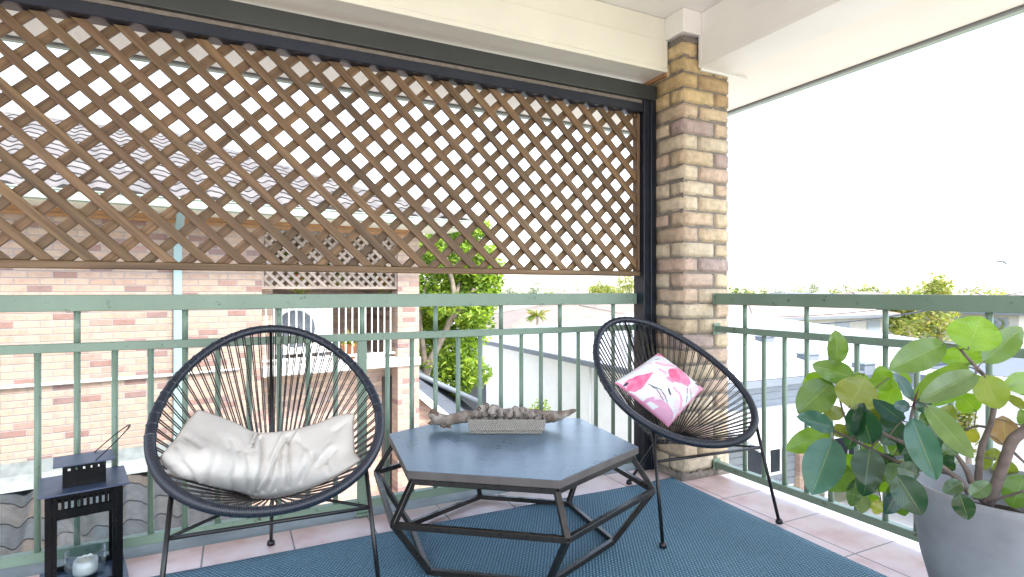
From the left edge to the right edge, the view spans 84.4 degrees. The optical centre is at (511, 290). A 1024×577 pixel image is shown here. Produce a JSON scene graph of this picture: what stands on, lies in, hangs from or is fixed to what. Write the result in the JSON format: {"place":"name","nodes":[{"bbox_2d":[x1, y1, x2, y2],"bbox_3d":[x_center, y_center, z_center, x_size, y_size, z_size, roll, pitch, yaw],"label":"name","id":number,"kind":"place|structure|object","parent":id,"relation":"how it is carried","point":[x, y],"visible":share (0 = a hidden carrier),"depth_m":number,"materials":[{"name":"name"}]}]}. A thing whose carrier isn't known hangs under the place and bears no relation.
{"place":"outdoors","nodes":[
{"label":"outdoors","id":0,"kind":"place"},
{"bbox_2d":[28,469,927,576],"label":"floor","id":1,"kind":"structure","parent":0,"point":[881,554],"depth_m":2.45,"materials":[{"name":"pink tile"}]},
{"bbox_2d":[37,424,130,576],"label":"lantern","id":2,"kind":"object","parent":1,"relation":"on","point":[89,481],"visible":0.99,"depth_m":2.01,"materials":[{"name":"black metal"}]},
{"bbox_2d":[64,543,106,576],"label":"candle","id":3,"kind":"object","parent":2,"relation":"in","point":[85,565],"depth_m":2.04,"materials":[{"name":"white wax"}]},
{"bbox_2d":[0,0,655,470],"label":"screen frame","id":4,"kind":"object","parent":1,"relation":"on","point":[248,26],"visible":0.91,"depth_m":2.68,"materials":[{"name":"grey paint"}]},
{"bbox_2d":[0,5,639,275],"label":"lattice screen","id":5,"kind":"object","parent":4,"relation":"hanging from","point":[10,23],"visible":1,"depth_m":2.49,"materials":[{"name":"brown wood"}]},
{"bbox_2d":[152,477,887,576],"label":"rug","id":6,"kind":"object","parent":1,"relation":"on","point":[706,535],"visible":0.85,"depth_m":2.28,"materials":[{"name":"blue carpet"}]},
{"bbox_2d":[143,324,384,576],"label":"string chair","id":7,"kind":"object","parent":6,"relation":"on","point":[173,490],"visible":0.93,"depth_m":2.01,"materials":[{"name":"black plastic"}]},
{"bbox_2d":[160,410,360,498],"bbox_3d":[-0.864,0.581,1.936,0.667,0.313,0.361,0,0,-26],"label":"cushion","id":8,"kind":"object","parent":7,"relation":"on","point":[204,447],"visible":0.97,"depth_m":1.95,"materials":[{"name":"white fabric"}]},
{"bbox_2d":[374,418,655,576],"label":"coffee table","id":9,"kind":"object","parent":6,"relation":"on","point":[557,459],"visible":0.95,"depth_m":2.16,"materials":[{"name":"grey metal"}]},
{"bbox_2d":[428,408,576,427],"bbox_3d":[-0.045,0.589,2.628,0.685,0.092,0.098,0,0,-3],"label":"driftwood","id":10,"kind":"object","parent":9,"relation":"on","point":[446,420],"visible":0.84,"depth_m":2.60,"materials":[{"name":"wood"}]},
{"bbox_2d":[468,414,545,433],"bbox_3d":[-0.024,0.607,2.560,0.346,0.067,0.124,0,0,0],"label":"tray","id":11,"kind":"object","parent":9,"relation":"on","point":[507,426],"visible":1,"depth_m":2.50,"materials":[{"name":"grey wicker"}]},
{"bbox_2d":[473,409,480,416],"bbox_3d":[-0.156,0.558,2.556,0.036,0.037,0.048,14,-3,-24],"label":"seed pod","id":12,"kind":"object","parent":11,"relation":"in","point":[476,413],"visible":0.91,"depth_m":2.54,"materials":[{"name":"plant"}]},
{"bbox_2d":[497,408,504,414],"bbox_3d":[-0.049,0.550,2.555,0.034,0.033,0.045,12,-7,25],"label":"seed pod","id":13,"kind":"object","parent":11,"relation":"in","point":[500,411],"visible":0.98,"depth_m":2.54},
{"bbox_2d":[513,410,522,417],"bbox_3d":[0.024,0.559,2.555,0.038,0.037,0.049,14,7,41],"label":"seed pod","id":14,"kind":"object","parent":11,"relation":"in","point":[517,413],"visible":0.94,"depth_m":2.54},
{"bbox_2d":[519,407,526,413],"bbox_3d":[0.048,0.545,2.555,0.034,0.033,0.045,27,-30,-37],"label":"seed pod","id":15,"kind":"object","parent":11,"relation":"in","point":[522,410],"visible":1,"depth_m":2.54,"materials":[{"name":"plant"}]},
{"bbox_2d":[527,410,536,418],"bbox_3d":[0.091,0.560,2.556,0.046,0.035,0.034,-37,-15,36],"label":"seed pod","id":16,"kind":"object","parent":11,"relation":"in","point":[531,414],"visible":1,"depth_m":2.54,"materials":[{"name":"plant"}]},
{"bbox_2d":[592,316,782,548],"bbox_3d":[0.766,0.601,2.762,0.769,0.914,0.796,0,0,-22],"label":"string chair","id":17,"kind":"object","parent":6,"relation":"on","point":[652,430],"visible":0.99,"depth_m":2.78,"materials":[{"name":"black plastic"}]},
{"bbox_2d":[615,353,702,426],"bbox_3d":[0.728,0.504,2.792,0.428,0.334,0.250,0,0,-44],"label":"cushion","id":18,"kind":"object","parent":17,"relation":"on","point":[665,391],"visible":1,"depth_m":2.77,"materials":[{"name":"fabric"}]},
{"bbox_2d":[651,35,728,480],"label":"brick pillar","id":19,"kind":"structure","parent":1,"relation":"on","point":[692,181],"depth_m":3.22,"materials":[{"name":"beige brick"}]},
{"bbox_2d":[0,0,1023,134],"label":"balcony roof","id":20,"kind":"structure","parent":19,"relation":"on","point":[758,52],"depth_m":2.94,"materials":[{"name":"white paint"}]},
{"bbox_2d":[713,293,1023,542],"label":"balcony railing","id":21,"kind":"object","parent":19,"relation":"attached to","point":[989,305],"visible":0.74,"depth_m":2.57,"materials":[{"name":"green metal"}]},
{"bbox_2d":[786,316,1023,576],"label":"potted plant","id":22,"kind":"object","parent":1,"relation":"on","point":[969,520],"visible":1,"depth_m":1.77,"materials":[{"name":"green plant"}]},
{"bbox_2d":[486,305,535,312],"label":"house","id":23,"kind":"structure","parent":0,"point":[506,308],"depth_m":40.06,"materials":[{"name":"grey paint"}]},
{"bbox_2d":[0,13,1023,294],"label":"sky","id":24,"kind":"structure","parent":0,"point":[891,174],"materials":[{"name":"white"}]},
{"bbox_2d":[471,305,625,358],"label":"house","id":25,"kind":"structure","parent":0,"point":[515,318],"depth_m":34.19,"materials":[{"name":"tile"}]},
{"bbox_2d":[556,292,595,292],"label":"house","id":26,"kind":"structure","parent":0,"point":[573,292],"depth_m":69.45,"materials":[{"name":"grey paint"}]},
{"bbox_2d":[624,292,958,501],"bbox_3d":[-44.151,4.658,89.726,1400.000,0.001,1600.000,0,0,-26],"label":"ground","id":27,"kind":"structure","parent":0,"point":[839,496],"depth_m":12.80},
{"bbox_2d":[501,279,516,292],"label":"tree","id":28,"kind":"object","parent":27,"relation":"on","point":[509,290],"visible":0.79,"depth_m":89.94,"materials":[{"name":"green plant"}]},
{"bbox_2d":[510,287,532,292],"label":"tree","id":29,"kind":"object","parent":27,"relation":"on","point":[519,290],"visible":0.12,"depth_m":89.74,"materials":[{"name":"green plant"}]},
{"bbox_2d":[528,281,543,292],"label":"tree","id":30,"kind":"object","parent":27,"relation":"on","point":[533,289],"visible":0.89,"depth_m":74.93,"materials":[{"name":"green plant"}]},
{"bbox_2d":[526,310,550,325],"bbox_3d":[1.100,2.751,24.052,1.108,3.814,1.188,0,0,-7],"label":"palm","id":31,"kind":"object","parent":27,"relation":"on","point":[536,315],"visible":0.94,"depth_m":23.95,"materials":[{"name":"green plant"}]},
{"bbox_2d":[548,287,567,292],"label":"tree","id":32,"kind":"object","parent":27,"relation":"on","point":[565,290],"visible":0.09,"depth_m":107.14,"materials":[{"name":"green plant"}]},
{"bbox_2d":[572,278,582,291],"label":"tree","id":33,"kind":"object","parent":27,"relation":"on","point":[575,286],"visible":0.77,"depth_m":79.92,"materials":[{"name":"green plant"}]},
{"bbox_2d":[588,280,624,292],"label":"tree","id":34,"kind":"object","parent":27,"relation":"on","point":[593,288],"visible":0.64,"depth_m":54.38,"materials":[{"name":"green plant"}]},
{"bbox_2d":[584,304,633,313],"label":"house","id":35,"kind":"structure","parent":27,"relation":"on","point":[625,308],"depth_m":40.35,"materials":[{"name":"tile"}]},
{"bbox_2d":[614,276,633,292],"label":"tree","id":36,"kind":"object","parent":27,"relation":"on","point":[630,285],"visible":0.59,"depth_m":44.52,"materials":[{"name":"green plant"}]},
{"bbox_2d":[477,311,958,499],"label":"white house","id":37,"kind":"structure","parent":27,"relation":"on","point":[870,359],"depth_m":14.73,"materials":[{"name":"paint"}]},
{"bbox_2d":[747,447,781,475],"bbox_3d":[5.316,3.383,11.960,1.100,1.150,0.068,0,0,-26],"label":"window","id":38,"kind":"structure","parent":37,"relation":"in","point":[754,458],"depth_m":11.89,"materials":[{"name":"grey glass"}]},
{"bbox_2d":[835,437,862,454],"bbox_3d":[7.828,3.383,13.196,1.100,1.150,0.068,0,0,-26],"label":"window","id":39,"kind":"structure","parent":37,"relation":"in","point":[840,440],"depth_m":13.10,"materials":[{"name":"grey glass"}]},
{"bbox_2d":[817,311,924,323],"bbox_3d":[9.660,0.843,17.998,0.038,0.825,8.215,0,0,-13],"label":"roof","id":40,"kind":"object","parent":37,"relation":"on","point":[872,318],"visible":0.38,"depth_m":15.91,"materials":[{"name":"white metal"}]},
{"bbox_2d":[727,286,755,292],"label":"tree","id":41,"kind":"object","parent":27,"relation":"on","point":[736,290],"visible":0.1,"depth_m":60.29,"materials":[{"name":"green plant"}]},
{"bbox_2d":[756,286,776,293],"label":"tree","id":42,"kind":"object","parent":27,"relation":"on","point":[764,291],"visible":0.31,"depth_m":107.96,"materials":[{"name":"green plant"}]},
{"bbox_2d":[766,293,802,293],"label":"house","id":43,"kind":"structure","parent":27,"relation":"on","point":[784,293],"depth_m":65.41,"materials":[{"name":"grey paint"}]},
{"bbox_2d":[789,284,816,292],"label":"tree","id":44,"kind":"object","parent":27,"relation":"on","point":[798,291],"visible":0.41,"depth_m":88.36,"materials":[{"name":"green plant"}]},
{"bbox_2d":[805,278,822,292],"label":"tree","id":45,"kind":"object","parent":27,"relation":"on","point":[814,289],"visible":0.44,"depth_m":69.55,"materials":[{"name":"green plant"}]},
{"bbox_2d":[729,305,900,332],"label":"house","id":46,"kind":"structure","parent":27,"relation":"on","point":[874,325],"depth_m":31.30,"materials":[{"name":"grey paint"}]},
{"bbox_2d":[778,309,881,316],"bbox_3d":[13.640,1.020,26.999,8.700,0.718,0.038,0,0,44],"label":"power line","id":47,"kind":"object","parent":46,"relation":"on","point":[829,314],"visible":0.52,"depth_m":25.98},
{"bbox_2d":[836,322,849,327],"bbox_3d":[18.406,2.308,31.412,1.200,1.100,0.025,0,0,-26],"label":"window","id":48,"kind":"structure","parent":46,"relation":"in","point":[845,325],"depth_m":31.46,"materials":[{"name":"white glass"}]},
{"bbox_2d":[867,320,879,332],"bbox_3d":[20.896,2.308,32.637,1.200,1.100,0.025,0,0,-26],"label":"window","id":49,"kind":"structure","parent":46,"relation":"in","point":[873,326],"depth_m":32.66,"materials":[{"name":"white glass"}]},
{"bbox_2d":[826,284,852,293],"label":"tree","id":50,"kind":"object","parent":27,"relation":"on","point":[835,291],"visible":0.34,"depth_m":104.48,"materials":[{"name":"green plant"}]},
{"bbox_2d":[848,283,890,291],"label":"tree","id":51,"kind":"object","parent":27,"relation":"on","point":[869,288],"visible":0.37,"depth_m":121.93,"materials":[{"name":"green plant"}]},
{"bbox_2d":[882,284,934,337],"bbox_3d":[23.694,2.095,33.875,3.180,5.153,3.355,0,0,30],"label":"tree","id":52,"kind":"object","parent":27,"relation":"on","point":[897,325],"visible":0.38,"depth_m":33.76,"materials":[{"name":"green plant"}]},
{"bbox_2d":[900,272,961,342],"bbox_3d":[22.607,1.831,30.314,3.418,5.677,2.606,0,0,-26],"label":"tree","id":53,"kind":"object","parent":27,"relation":"on","point":[935,286],"visible":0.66,"depth_m":29.82,"materials":[{"name":"green plant"}]},
{"bbox_2d":[889,291,1023,347],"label":"house","id":54,"kind":"structure","parent":27,"relation":"on","point":[1013,319],"depth_m":34.84,"materials":[{"name":"grey paint"}]},
{"bbox_2d":[993,318,1007,329],"bbox_3d":[29.994,2.258,34.816,0.025,1.100,1.000,0,0,-26],"label":"window","id":55,"kind":"structure","parent":54,"relation":"in","point":[999,323],"depth_m":34.75,"materials":[{"name":"grey glass"}]},
{"bbox_2d":[950,288,980,293],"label":"tree","id":56,"kind":"object","parent":27,"relation":"on","point":[964,291],"visible":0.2,"depth_m":119.19,"materials":[{"name":"green plant"}]},
{"bbox_2d":[920,357,1023,470],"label":"grey roof house","id":57,"kind":"structure","parent":27,"relation":"on","point":[1004,370],"depth_m":10.58,"materials":[{"name":"white paint"}]},
{"bbox_2d":[969,285,1007,329],"bbox_3d":[30.702,2.182,36.150,3.424,4.982,3.650,0,0,-5],"label":"tree","id":58,"kind":"object","parent":27,"relation":"on","point":[987,293],"visible":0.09,"depth_m":36.01,"materials":[{"name":"green plant"}]},
{"bbox_2d":[997,260,1007,292],"bbox_3d":[34.752,1.255,39.995,0.775,6.806,0.218,0,0,-8],"label":"street lamp","id":59,"kind":"object","parent":27,"relation":"on","point":[1002,261],"visible":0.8,"depth_m":39.96,"materials":[{"name":"white metal"}]},
{"bbox_2d":[803,293,834,293],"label":"house","id":60,"kind":"structure","parent":0,"point":[818,293],"depth_m":45.92,"materials":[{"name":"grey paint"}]},
{"bbox_2d":[839,291,885,293],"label":"house","id":61,"kind":"structure","parent":0,"point":[864,292],"depth_m":59.51,"materials":[{"name":"tile"}]},
{"bbox_2d":[839,492,912,527],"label":"path","id":62,"kind":"structure","parent":0,"point":[907,520],"depth_m":11.49,"materials":[{"name":"concrete"}]},
{"bbox_2d":[0,105,472,555],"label":"apartment building","id":63,"kind":"structure","parent":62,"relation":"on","point":[17,450],"depth_m":7.36,"materials":[{"name":"beige brick"}]},
{"bbox_2d":[275,248,298,284],"bbox_3d":[-3.591,-0.544,8.982,0.518,0.925,0.410,0,0,-26],"label":"hanging plant","id":64,"kind":"object","parent":63,"relation":"hanging from","point":[285,261],"visible":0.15,"depth_m":8.90,"materials":[{"name":"green plant"}]},
{"bbox_2d":[284,235,309,293],"bbox_3d":[-3.444,-0.438,9.062,0.459,1.138,0.418,0,0,-26],"label":"hanging plant","id":65,"kind":"object","parent":63,"relation":"hanging from","point":[300,279],"visible":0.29,"depth_m":9.03,"materials":[{"name":"green plant"}]},
{"bbox_2d":[272,308,330,358],"bbox_3d":[-3.413,0.658,9.184,0.886,0.920,0.364,0,0,-34],"label":"air conditioner","id":66,"kind":"object","parent":63,"relation":"on","point":[306,320],"visible":0.43,"depth_m":9.04,"materials":[{"name":"white paint"}]},
{"bbox_2d":[262,307,394,362],"bbox_3d":[-2.841,0.608,8.912,2.105,0.920,0.042,0,0,-34],"label":"balcony railing","id":67,"kind":"object","parent":63,"relation":"on","point":[351,355],"visible":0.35,"depth_m":8.91,"materials":[{"name":"white metal"}]},
{"bbox_2d":[262,229,396,288],"bbox_3d":[-2.807,-0.499,8.863,2.105,0.965,0.060,0,0,-34],"label":"balcony trellis","id":68,"kind":"object","parent":63,"relation":"attached to","point":[291,285],"visible":0.52,"depth_m":8.81,"materials":[{"name":"wood"}]},
{"bbox_2d":[326,256,346,290],"bbox_3d":[-2.987,-0.497,9.408,0.501,1.019,0.419,0,0,-26],"label":"hanging plant","id":69,"kind":"object","parent":63,"relation":"hanging from","point":[337,273],"visible":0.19,"depth_m":9.40,"materials":[{"name":"green plant"}]},
{"bbox_2d":[340,330,356,358],"bbox_3d":[-2.674,0.877,9.238,0.468,0.481,0.635,0,0,-5],"label":"flower pot","id":70,"kind":"object","parent":63,"relation":"on","point":[349,344],"visible":0.56,"depth_m":9.16,"materials":[{"name":"ceramic"}]},
{"bbox_2d":[374,273,391,293],"bbox_3d":[-2.214,-0.423,9.921,0.482,1.169,0.424,0,0,-26],"label":"hanging plant","id":71,"kind":"object","parent":63,"relation":"hanging from","point":[388,279],"visible":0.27,"depth_m":9.85,"materials":[{"name":"green plant"}]},
{"bbox_2d":[382,376,391,489],"bbox_3d":[-2.144,3.083,9.827,0.240,3.150,0.039,0,0,-34],"label":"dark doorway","id":72,"kind":"structure","parent":63,"relation":"in","point":[383,378],"depth_m":9.76,"materials":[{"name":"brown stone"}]},
{"bbox_2d":[419,367,477,488],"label":"garage","id":73,"kind":"structure","parent":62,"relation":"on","point":[446,402],"depth_m":12.01,"materials":[{"name":"white brick"}]},
{"bbox_2d":[419,213,505,398],"bbox_3d":[-1.762,1.260,14.803,3.034,6.809,4.045,0,0,-9],"label":"tree","id":74,"kind":"object","parent":62,"relation":"on","point":[470,317],"visible":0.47,"depth_m":13.65,"materials":[{"name":"green plant"}]},
{"bbox_2d":[461,380,485,409],"bbox_3d":[-1.154,3.633,16.500,0.811,2.050,0.040,0,0,0],"label":"fence","id":75,"kind":"object","parent":62,"relation":"on","point":[473,393],"depth_m":16.51,"materials":[{"name":"grey paint"}]},
{"bbox_2d":[529,399,550,410],"bbox_3d":[0.757,3.713,14.420,0.748,1.915,0.670,0,0,-26],"label":"bush","id":76,"kind":"object","parent":62,"relation":"on","point":[537,407],"visible":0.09,"depth_m":14.43,"materials":[{"name":"green plant"}]},
{"bbox_2d":[956,409,979,463],"bbox_3d":[8.458,3.306,10.535,0.431,2.717,0.333,0,0,26],"label":"bush","id":77,"kind":"object","parent":62,"relation":"on","point":[965,421],"visible":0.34,"depth_m":10.49,"materials":[{"name":"green plant"}]},
{"label":"seed pod","id":78,"kind":"object","parent":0,"visible":0},
{"bbox_2d":[487,404,495,414],"bbox_3d":[-0.089,0.539,2.545,0.037,0.049,0.036,21,-11,2],"label":"seed pod","id":79,"kind":"object","parent":78,"relation":"on","point":[491,409],"visible":1,"depth_m":2.53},
{"bbox_3d":[0.442,3.013,-1.577,5.800,3.290,8.780,0,0,-26],"label":"apartment building","id":80,"kind":"object","parent":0,"visible":0},
{"bbox_2d":[0,463,635,576],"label":"slab edge","id":81,"kind":"object","parent":80,"relation":"on","point":[128,553],"visible":0.04,"depth_m":2.49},
{"bbox_2d":[0,293,636,568],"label":"balcony railing","id":82,"kind":"object","parent":81,"relation":"on","point":[78,304],"visible":0.73,"depth_m":2.49,"materials":[{"name":"green metal"}]},
{"bbox_2d":[722,473,920,550],"bbox_3d":[3.044,1.211,-0.360,0.136,0.294,8.666,0,0,-26],"label":"slab lip","id":83,"kind":"object","parent":80,"relation":"on","point":[864,526],"depth_m":2.68,"materials":[{"name":"white concrete"}]},
{"label":"seed pod","id":84,"kind":"object","parent":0,"visible":0},
{"bbox_2d":[481,410,487,416],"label":"seed pod","id":85,"kind":"object","parent":84,"relation":"on","point":[484,413],"visible":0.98,"depth_m":2.54,"materials":[{"name":"plant"}]},
{"bbox_2d":[477,404,485,412],"bbox_3d":[-0.138,0.536,2.553,0.039,0.040,0.052,19,-7,28],"label":"seed pod","id":86,"kind":"object","parent":85,"relation":"on","point":[480,408],"visible":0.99,"depth_m":2.54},
{"label":"seed pod","id":87,"kind":"object","parent":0,"visible":0},
{"bbox_2d":[505,408,513,415],"bbox_3d":[-0.011,0.554,2.561,0.051,0.040,0.038,-14,-11,31],"label":"seed pod","id":88,"kind":"object","parent":87,"relation":"on","point":[511,409],"visible":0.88,"depth_m":2.55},
{"bbox_2d":[506,410,512,417],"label":"seed pod","id":89,"kind":"object","parent":88,"relation":"on","point":[508,414],"visible":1,"depth_m":2.54,"materials":[{"name":"plant"}]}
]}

